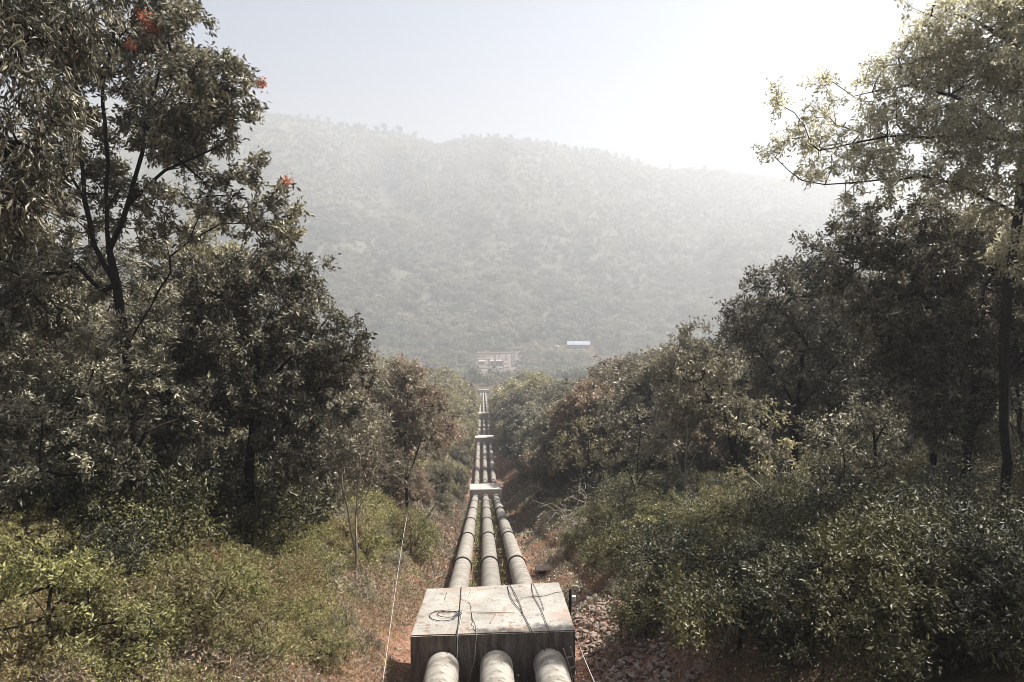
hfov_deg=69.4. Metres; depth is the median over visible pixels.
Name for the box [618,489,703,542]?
green shrub
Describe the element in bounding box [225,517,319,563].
green shrub
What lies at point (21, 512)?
green shrub
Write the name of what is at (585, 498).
bare sapling
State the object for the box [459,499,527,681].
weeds
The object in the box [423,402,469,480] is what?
young tree
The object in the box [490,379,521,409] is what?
olive tree
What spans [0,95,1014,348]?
hill
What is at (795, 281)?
broadleaf tree
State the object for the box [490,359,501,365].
building
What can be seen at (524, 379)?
olive tree
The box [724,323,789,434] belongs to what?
brownish tree
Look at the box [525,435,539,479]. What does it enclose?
brownish tree
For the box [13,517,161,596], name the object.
dark shrub
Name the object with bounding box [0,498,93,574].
green shrub
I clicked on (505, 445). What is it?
broadleaf tree
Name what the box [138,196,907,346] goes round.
hillside forest
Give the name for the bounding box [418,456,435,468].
olive tree
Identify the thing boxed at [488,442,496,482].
steel pipe
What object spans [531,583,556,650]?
black cable
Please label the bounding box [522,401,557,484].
brownish tree
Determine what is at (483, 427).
steel pipe
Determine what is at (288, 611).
green shrub
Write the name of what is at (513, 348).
steel gantry
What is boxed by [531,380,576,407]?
brownish tree
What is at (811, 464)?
green shrub
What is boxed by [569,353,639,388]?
reddish tree
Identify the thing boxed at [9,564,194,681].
green shrub
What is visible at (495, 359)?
steel gantry
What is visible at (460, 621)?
black cable
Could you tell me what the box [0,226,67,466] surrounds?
broadleaf tree
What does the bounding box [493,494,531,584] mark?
steel pipe
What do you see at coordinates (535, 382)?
olive tree
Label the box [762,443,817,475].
dark shrub
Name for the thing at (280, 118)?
hillside scrub
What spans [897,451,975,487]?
green shrub
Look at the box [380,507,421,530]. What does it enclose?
green shrub
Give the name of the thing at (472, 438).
olive tree
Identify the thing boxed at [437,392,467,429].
olive tree
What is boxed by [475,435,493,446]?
anchor block
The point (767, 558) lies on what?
dark shrub
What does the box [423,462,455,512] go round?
brownish tree
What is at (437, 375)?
olive tree
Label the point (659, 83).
sky
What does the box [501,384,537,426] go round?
broadleaf tree
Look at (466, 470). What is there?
olive tree
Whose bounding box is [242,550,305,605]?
green shrub
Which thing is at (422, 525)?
green shrub
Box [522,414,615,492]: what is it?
brownish tree
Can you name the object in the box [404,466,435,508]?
reddish tree
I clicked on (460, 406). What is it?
olive tree
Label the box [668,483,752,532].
green shrub
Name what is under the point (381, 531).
dry shrub
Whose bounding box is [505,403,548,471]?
broadleaf tree
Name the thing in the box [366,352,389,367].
olive tree
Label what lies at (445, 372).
olive tree
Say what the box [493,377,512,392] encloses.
olive tree
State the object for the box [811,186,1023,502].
broadleaf tree
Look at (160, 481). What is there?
dark shrub
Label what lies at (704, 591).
dark shrub
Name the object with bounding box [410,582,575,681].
anchor block
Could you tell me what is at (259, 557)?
green shrub
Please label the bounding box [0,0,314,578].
broadleaf tree
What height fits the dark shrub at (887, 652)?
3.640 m
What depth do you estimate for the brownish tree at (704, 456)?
55.36 m
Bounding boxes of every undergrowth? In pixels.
[0,455,451,681]
[400,447,652,540]
[545,393,1023,681]
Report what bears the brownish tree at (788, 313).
on the ground at (966, 673)
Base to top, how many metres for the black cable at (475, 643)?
1.483 m
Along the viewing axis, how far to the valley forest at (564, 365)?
977.68 m
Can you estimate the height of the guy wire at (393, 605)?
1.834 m
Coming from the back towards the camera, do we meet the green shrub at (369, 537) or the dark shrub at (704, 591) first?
the green shrub at (369, 537)
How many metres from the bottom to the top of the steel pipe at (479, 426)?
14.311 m
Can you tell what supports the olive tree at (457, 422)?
on the ground at (966, 673)
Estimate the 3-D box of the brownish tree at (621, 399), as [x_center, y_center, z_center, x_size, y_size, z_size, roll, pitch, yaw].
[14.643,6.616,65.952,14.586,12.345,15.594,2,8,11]
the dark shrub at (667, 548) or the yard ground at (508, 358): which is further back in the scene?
the yard ground at (508, 358)
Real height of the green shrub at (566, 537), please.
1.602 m
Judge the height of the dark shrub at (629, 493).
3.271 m
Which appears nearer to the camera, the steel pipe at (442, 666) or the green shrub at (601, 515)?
the steel pipe at (442, 666)
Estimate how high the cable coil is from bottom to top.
0.115 m
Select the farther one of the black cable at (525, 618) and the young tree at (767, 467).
the young tree at (767, 467)
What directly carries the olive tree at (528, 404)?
on the ground at (966, 673)
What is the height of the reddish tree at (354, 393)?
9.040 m
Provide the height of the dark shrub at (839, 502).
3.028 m
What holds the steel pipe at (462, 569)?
on the ground at (966, 673)
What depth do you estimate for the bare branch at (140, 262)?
20.99 m
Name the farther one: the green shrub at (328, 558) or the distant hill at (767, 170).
the distant hill at (767, 170)
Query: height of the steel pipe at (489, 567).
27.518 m
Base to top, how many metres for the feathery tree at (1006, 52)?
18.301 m
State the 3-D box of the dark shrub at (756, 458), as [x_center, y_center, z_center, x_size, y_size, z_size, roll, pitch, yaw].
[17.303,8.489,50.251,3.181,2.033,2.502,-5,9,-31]
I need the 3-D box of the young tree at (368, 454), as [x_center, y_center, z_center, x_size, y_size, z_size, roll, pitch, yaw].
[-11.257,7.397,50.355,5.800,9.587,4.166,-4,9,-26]
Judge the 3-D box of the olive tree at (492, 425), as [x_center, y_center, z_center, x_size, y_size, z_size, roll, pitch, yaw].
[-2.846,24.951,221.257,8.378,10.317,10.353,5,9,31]
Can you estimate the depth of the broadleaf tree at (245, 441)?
43.26 m
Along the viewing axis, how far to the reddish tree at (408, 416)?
66.64 m
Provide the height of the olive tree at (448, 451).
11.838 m
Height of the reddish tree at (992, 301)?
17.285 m
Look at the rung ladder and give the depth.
22.45 m
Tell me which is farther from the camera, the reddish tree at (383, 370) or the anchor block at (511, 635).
the reddish tree at (383, 370)
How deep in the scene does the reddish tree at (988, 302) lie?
50.39 m
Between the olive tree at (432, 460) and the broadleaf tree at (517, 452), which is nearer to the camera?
the olive tree at (432, 460)
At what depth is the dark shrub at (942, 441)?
35.78 m
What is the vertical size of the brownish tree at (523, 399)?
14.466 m
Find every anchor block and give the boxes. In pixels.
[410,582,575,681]
[470,483,501,502]
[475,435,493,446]
[477,389,488,393]
[478,412,489,419]
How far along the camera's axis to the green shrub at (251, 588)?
22.86 m
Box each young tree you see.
[334,390,389,502]
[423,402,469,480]
[548,414,622,495]
[590,396,676,487]
[633,379,732,495]
[723,401,810,492]
[803,433,883,505]
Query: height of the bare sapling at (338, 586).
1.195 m
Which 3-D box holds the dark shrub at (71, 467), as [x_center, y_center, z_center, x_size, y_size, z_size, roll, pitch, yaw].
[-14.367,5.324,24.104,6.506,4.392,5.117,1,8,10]
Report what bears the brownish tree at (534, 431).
on the ground at (966, 673)
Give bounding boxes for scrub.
[36,496,469,681]
[140,100,911,253]
[501,477,679,617]
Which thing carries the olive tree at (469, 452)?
on the ground at (966, 673)
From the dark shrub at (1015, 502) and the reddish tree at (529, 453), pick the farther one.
the reddish tree at (529, 453)
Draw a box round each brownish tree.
[376,363,389,374]
[421,374,446,390]
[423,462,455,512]
[429,401,455,450]
[462,379,475,391]
[508,390,540,417]
[511,417,531,477]
[515,372,533,381]
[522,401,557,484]
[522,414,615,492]
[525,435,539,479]
[528,415,541,439]
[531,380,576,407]
[539,378,564,388]
[583,353,665,475]
[594,348,744,474]
[612,343,731,467]
[627,345,790,474]
[664,335,723,351]
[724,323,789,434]
[730,287,839,441]
[750,269,961,441]
[883,220,1023,415]
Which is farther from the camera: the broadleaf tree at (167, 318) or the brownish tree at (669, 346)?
the brownish tree at (669, 346)
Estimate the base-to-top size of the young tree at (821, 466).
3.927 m
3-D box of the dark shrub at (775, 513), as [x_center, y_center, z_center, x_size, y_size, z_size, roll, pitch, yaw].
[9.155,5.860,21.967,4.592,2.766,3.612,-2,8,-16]
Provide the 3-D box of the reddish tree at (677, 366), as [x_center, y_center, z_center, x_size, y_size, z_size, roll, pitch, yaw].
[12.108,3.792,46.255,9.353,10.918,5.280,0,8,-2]
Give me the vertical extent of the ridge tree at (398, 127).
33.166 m
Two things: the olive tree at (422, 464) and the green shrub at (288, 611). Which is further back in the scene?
the olive tree at (422, 464)
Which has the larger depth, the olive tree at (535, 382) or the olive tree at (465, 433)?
the olive tree at (535, 382)
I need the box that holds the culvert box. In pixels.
[535,564,554,575]
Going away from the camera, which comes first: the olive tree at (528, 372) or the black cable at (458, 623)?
the black cable at (458, 623)
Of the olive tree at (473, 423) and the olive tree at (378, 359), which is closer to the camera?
the olive tree at (473, 423)
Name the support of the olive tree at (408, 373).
on the ground at (966, 673)
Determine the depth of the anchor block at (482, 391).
507.90 m
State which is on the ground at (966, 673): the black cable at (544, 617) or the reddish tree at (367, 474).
the reddish tree at (367, 474)
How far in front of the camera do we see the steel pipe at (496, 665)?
21.26 m
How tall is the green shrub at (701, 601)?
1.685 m
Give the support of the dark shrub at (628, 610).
on the ground at (966, 673)
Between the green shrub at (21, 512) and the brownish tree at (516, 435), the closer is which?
the green shrub at (21, 512)
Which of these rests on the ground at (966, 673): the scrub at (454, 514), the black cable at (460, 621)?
the scrub at (454, 514)
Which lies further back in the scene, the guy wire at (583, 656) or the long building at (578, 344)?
the long building at (578, 344)
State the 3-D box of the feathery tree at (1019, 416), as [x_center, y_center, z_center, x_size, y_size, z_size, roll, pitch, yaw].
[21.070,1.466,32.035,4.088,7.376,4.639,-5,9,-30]
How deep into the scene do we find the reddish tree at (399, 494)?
58.80 m
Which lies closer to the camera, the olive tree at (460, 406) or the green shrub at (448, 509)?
the green shrub at (448, 509)
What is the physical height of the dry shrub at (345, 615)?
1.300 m
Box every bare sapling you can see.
[326,575,352,598]
[416,501,443,523]
[533,500,575,523]
[564,483,590,509]
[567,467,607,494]
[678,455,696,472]
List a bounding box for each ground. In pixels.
[0,343,1023,681]
[475,352,525,372]
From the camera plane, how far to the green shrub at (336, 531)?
35.03 m
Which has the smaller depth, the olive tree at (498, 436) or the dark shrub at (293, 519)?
the dark shrub at (293, 519)
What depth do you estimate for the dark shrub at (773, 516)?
25.31 m
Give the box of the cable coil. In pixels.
[429,610,460,620]
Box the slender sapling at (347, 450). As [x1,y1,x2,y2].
[290,397,417,579]
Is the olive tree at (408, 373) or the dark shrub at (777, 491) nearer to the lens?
the dark shrub at (777, 491)
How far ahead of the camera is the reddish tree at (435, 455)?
88.98 m
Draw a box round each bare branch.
[129,261,151,266]
[196,455,284,470]
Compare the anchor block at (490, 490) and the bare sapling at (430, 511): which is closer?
the bare sapling at (430, 511)
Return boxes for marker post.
[568,585,579,615]
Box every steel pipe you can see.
[423,651,459,681]
[448,495,478,587]
[474,442,479,483]
[478,418,480,434]
[480,494,500,585]
[480,650,514,681]
[482,418,485,434]
[482,442,487,483]
[487,418,490,434]
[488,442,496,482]
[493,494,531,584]
[533,648,571,681]
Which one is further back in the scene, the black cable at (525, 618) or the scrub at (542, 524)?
the scrub at (542, 524)
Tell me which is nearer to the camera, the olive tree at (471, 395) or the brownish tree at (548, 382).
the brownish tree at (548, 382)
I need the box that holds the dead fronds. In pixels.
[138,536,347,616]
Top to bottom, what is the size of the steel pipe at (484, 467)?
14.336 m
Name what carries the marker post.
on the ground at (966, 673)
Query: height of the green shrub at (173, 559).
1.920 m
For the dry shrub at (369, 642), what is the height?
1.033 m
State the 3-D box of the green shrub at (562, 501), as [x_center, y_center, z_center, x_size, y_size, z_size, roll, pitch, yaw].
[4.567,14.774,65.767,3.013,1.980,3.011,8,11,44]
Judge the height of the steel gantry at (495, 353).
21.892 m
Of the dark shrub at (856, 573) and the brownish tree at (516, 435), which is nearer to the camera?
the dark shrub at (856, 573)
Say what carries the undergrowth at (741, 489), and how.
on the ground at (966, 673)
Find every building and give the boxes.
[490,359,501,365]
[567,341,589,347]
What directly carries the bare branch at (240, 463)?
attached to the broadleaf tree at (156, 25)
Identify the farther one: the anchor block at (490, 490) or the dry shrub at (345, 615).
the anchor block at (490, 490)
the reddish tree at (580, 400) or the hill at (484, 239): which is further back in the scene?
the hill at (484, 239)
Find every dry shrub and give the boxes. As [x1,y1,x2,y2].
[201,526,240,548]
[305,542,350,592]
[328,599,361,639]
[330,501,367,522]
[344,571,381,608]
[353,629,386,654]
[361,522,394,539]
[380,547,410,571]
[534,488,548,499]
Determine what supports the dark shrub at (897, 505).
on the ground at (966, 673)
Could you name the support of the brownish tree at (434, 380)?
on the ground at (966, 673)
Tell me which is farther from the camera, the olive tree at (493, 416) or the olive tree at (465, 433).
the olive tree at (493, 416)
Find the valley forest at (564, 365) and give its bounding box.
[304,331,724,385]
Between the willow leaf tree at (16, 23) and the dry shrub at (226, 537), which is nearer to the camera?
the willow leaf tree at (16, 23)
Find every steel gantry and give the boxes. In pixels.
[475,358,503,370]
[477,352,512,367]
[505,347,522,359]
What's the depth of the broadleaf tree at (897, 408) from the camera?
27.36 m
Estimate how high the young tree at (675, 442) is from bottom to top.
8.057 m
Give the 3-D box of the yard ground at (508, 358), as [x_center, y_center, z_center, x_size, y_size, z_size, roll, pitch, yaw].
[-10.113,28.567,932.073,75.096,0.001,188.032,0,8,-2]
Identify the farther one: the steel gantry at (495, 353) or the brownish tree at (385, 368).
the steel gantry at (495, 353)
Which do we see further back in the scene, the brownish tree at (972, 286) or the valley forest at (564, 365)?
the valley forest at (564, 365)
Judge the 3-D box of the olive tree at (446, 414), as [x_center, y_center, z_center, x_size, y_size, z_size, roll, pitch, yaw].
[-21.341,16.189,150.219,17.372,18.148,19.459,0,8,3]
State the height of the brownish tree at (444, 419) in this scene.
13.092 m
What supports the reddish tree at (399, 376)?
on the ground at (966, 673)
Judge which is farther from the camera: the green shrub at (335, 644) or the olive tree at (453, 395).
the olive tree at (453, 395)
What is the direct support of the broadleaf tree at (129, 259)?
on the ground at (966, 673)
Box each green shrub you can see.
[0,493,82,560]
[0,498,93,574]
[0,525,128,657]
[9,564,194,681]
[87,547,261,664]
[116,558,223,617]
[137,539,218,589]
[173,543,236,593]
[187,597,302,681]
[197,538,279,623]
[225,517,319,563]
[234,545,275,578]
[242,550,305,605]
[264,538,351,600]
[267,583,341,636]
[278,607,359,668]
[295,514,368,563]
[316,498,398,570]
[375,501,443,560]
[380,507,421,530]
[432,505,449,513]
[544,496,575,514]
[557,524,593,552]
[576,500,623,530]
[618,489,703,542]
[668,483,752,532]
[672,572,739,626]
[701,468,733,483]
[798,445,864,487]
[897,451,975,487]
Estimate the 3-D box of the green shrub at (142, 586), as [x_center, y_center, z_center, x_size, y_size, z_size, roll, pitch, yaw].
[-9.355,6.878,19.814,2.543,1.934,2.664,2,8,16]
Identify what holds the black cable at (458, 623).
attached to the anchor block at (511, 635)
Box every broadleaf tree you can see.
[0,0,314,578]
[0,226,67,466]
[0,261,116,457]
[29,237,170,448]
[60,188,246,454]
[91,280,248,461]
[125,236,381,550]
[199,312,353,512]
[448,444,472,486]
[450,466,469,501]
[465,439,472,456]
[494,403,536,459]
[497,387,522,421]
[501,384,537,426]
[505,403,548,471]
[511,407,543,483]
[535,379,564,400]
[548,376,580,405]
[624,349,644,361]
[706,201,903,472]
[789,386,939,492]
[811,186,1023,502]
[868,314,1001,496]
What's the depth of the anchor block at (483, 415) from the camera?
280.19 m
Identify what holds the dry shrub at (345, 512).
on the ground at (966, 673)
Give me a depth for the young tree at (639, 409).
47.01 m
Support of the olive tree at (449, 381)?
on the ground at (966, 673)
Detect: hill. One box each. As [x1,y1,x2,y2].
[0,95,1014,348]
[719,164,1014,194]
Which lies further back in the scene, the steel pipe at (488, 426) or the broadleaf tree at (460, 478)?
the steel pipe at (488, 426)
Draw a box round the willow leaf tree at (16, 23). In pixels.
[0,0,138,263]
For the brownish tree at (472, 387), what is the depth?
323.57 m
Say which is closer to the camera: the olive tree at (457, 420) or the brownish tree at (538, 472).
the brownish tree at (538, 472)
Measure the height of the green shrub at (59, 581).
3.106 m
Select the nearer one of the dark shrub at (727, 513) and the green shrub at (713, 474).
the dark shrub at (727, 513)
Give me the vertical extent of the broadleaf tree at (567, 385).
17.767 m
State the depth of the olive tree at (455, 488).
101.73 m
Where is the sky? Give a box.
[0,0,1022,177]
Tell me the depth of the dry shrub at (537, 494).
86.03 m
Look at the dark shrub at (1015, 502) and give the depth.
18.84 m
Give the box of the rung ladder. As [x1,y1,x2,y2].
[563,646,578,681]
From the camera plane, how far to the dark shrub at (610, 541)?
34.18 m
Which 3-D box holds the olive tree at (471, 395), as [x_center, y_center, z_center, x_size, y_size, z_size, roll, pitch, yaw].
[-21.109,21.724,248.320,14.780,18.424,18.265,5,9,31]
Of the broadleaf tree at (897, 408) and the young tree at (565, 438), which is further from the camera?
the young tree at (565, 438)
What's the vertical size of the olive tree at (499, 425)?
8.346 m
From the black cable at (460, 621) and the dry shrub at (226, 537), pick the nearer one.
the black cable at (460, 621)
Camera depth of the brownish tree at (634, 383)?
63.64 m
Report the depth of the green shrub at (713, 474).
50.26 m
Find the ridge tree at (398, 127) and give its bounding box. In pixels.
[395,124,402,130]
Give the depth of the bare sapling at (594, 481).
61.58 m
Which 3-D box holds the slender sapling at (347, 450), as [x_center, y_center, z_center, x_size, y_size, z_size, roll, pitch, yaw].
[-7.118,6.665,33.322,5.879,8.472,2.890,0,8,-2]
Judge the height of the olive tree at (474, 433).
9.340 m
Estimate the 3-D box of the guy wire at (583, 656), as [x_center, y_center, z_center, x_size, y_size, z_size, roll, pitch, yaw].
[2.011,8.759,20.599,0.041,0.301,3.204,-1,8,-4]
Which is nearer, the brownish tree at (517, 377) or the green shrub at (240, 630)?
the green shrub at (240, 630)
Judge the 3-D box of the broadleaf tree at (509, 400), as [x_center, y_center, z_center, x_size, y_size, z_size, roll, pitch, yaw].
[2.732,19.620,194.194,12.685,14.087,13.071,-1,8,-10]
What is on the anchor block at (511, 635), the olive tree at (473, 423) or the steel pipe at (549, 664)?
the steel pipe at (549, 664)
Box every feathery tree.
[750,0,1023,502]
[948,291,1023,468]
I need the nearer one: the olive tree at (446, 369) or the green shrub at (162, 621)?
the green shrub at (162, 621)
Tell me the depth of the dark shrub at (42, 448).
26.40 m
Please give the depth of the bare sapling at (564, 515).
57.89 m
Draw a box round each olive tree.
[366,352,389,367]
[387,362,426,380]
[400,357,429,376]
[405,422,429,480]
[406,378,450,418]
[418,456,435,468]
[420,417,452,457]
[428,371,448,380]
[431,366,469,387]
[435,363,460,378]
[436,379,482,421]
[436,387,465,407]
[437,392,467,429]
[437,399,464,441]
[438,460,460,497]
[441,412,460,453]
[445,377,477,406]
[446,379,475,402]
[448,459,470,490]
[452,398,471,431]
[455,426,473,448]
[465,418,478,437]
[465,447,473,475]
[468,431,474,457]
[469,415,477,432]
[487,383,520,423]
[488,415,498,433]
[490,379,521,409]
[491,420,496,434]
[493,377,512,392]
[494,421,508,442]
[494,426,506,443]
[495,379,517,406]
[509,370,536,380]
[514,373,533,382]
[515,372,558,391]
[523,398,545,408]
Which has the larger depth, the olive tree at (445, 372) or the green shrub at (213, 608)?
the olive tree at (445, 372)
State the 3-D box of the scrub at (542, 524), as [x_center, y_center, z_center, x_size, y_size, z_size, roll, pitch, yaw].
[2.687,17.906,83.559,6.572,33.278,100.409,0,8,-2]
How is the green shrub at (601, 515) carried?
on the ground at (966, 673)
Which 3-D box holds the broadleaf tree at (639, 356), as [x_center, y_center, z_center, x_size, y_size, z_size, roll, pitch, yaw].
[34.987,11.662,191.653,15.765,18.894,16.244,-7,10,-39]
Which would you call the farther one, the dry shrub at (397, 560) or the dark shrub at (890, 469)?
the dry shrub at (397, 560)
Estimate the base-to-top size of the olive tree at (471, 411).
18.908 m
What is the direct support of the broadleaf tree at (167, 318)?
on the ground at (966, 673)
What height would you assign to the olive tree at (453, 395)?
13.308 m
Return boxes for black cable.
[455,586,461,657]
[457,587,471,652]
[470,602,476,677]
[507,584,544,650]
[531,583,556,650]
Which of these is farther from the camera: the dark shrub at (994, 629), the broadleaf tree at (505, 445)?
the broadleaf tree at (505, 445)
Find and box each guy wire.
[382,518,406,681]
[575,630,594,681]
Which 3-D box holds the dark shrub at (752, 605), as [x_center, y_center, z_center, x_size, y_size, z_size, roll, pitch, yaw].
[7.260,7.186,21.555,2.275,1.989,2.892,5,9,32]
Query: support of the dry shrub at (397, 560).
on the ground at (966, 673)
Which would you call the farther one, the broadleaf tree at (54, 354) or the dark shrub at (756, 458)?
the dark shrub at (756, 458)
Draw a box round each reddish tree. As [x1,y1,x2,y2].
[7,337,120,454]
[284,348,415,467]
[297,371,430,511]
[302,373,397,531]
[308,398,397,500]
[325,372,425,469]
[366,353,466,509]
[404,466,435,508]
[417,434,443,462]
[518,428,595,489]
[539,374,643,491]
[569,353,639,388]
[631,314,786,481]
[914,201,1023,414]
[914,211,1022,388]
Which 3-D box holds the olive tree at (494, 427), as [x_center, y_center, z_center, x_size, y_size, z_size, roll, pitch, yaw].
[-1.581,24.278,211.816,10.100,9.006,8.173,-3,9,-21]
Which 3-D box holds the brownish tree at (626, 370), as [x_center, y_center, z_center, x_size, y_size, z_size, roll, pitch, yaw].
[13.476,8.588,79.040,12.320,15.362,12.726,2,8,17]
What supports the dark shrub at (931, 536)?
on the ground at (966, 673)
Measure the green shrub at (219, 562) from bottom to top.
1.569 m
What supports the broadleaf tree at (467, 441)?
on the ground at (966, 673)
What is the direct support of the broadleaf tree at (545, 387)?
on the ground at (966, 673)
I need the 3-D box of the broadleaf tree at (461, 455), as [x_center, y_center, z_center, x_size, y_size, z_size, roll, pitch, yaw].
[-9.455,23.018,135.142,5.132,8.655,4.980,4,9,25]
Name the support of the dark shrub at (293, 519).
on the ground at (966, 673)
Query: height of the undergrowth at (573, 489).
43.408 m
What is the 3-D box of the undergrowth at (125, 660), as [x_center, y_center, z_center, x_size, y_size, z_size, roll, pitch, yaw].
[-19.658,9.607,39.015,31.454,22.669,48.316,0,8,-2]
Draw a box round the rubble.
[238,469,765,681]
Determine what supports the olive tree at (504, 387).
on the ground at (966, 673)
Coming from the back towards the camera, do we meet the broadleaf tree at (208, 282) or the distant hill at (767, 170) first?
the distant hill at (767, 170)
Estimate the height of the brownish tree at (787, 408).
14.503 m
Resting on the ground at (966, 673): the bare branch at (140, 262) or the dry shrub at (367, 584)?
the dry shrub at (367, 584)
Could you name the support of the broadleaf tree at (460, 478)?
on the ground at (966, 673)
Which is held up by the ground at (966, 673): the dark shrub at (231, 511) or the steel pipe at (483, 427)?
the dark shrub at (231, 511)
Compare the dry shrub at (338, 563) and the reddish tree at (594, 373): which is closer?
the dry shrub at (338, 563)
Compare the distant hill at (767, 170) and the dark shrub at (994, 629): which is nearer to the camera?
the dark shrub at (994, 629)
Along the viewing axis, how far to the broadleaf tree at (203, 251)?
41.47 m
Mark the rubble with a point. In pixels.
(616, 674)
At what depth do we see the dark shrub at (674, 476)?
45.95 m
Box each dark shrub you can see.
[0,442,158,554]
[1,441,125,515]
[3,434,235,585]
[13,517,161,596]
[123,459,282,562]
[173,430,345,556]
[258,473,359,538]
[575,510,663,581]
[600,556,697,647]
[603,478,677,527]
[613,519,740,618]
[627,467,713,502]
[650,522,855,676]
[691,491,804,571]
[709,529,877,639]
[721,552,800,613]
[733,489,869,576]
[734,470,834,514]
[736,493,827,555]
[743,455,788,475]
[752,501,1022,681]
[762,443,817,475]
[803,469,893,538]
[804,474,1023,589]
[813,437,902,483]
[820,543,924,596]
[821,497,1023,675]
[874,481,1023,589]
[879,534,1023,677]
[913,436,998,460]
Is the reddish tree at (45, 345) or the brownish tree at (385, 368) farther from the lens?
the brownish tree at (385, 368)
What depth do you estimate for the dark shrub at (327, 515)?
37.65 m
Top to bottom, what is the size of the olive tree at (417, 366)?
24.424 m
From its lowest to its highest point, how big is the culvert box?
0.460 m
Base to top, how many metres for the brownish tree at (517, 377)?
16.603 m
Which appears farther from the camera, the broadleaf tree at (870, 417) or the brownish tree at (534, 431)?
the brownish tree at (534, 431)
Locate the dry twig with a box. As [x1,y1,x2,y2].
[472,611,512,612]

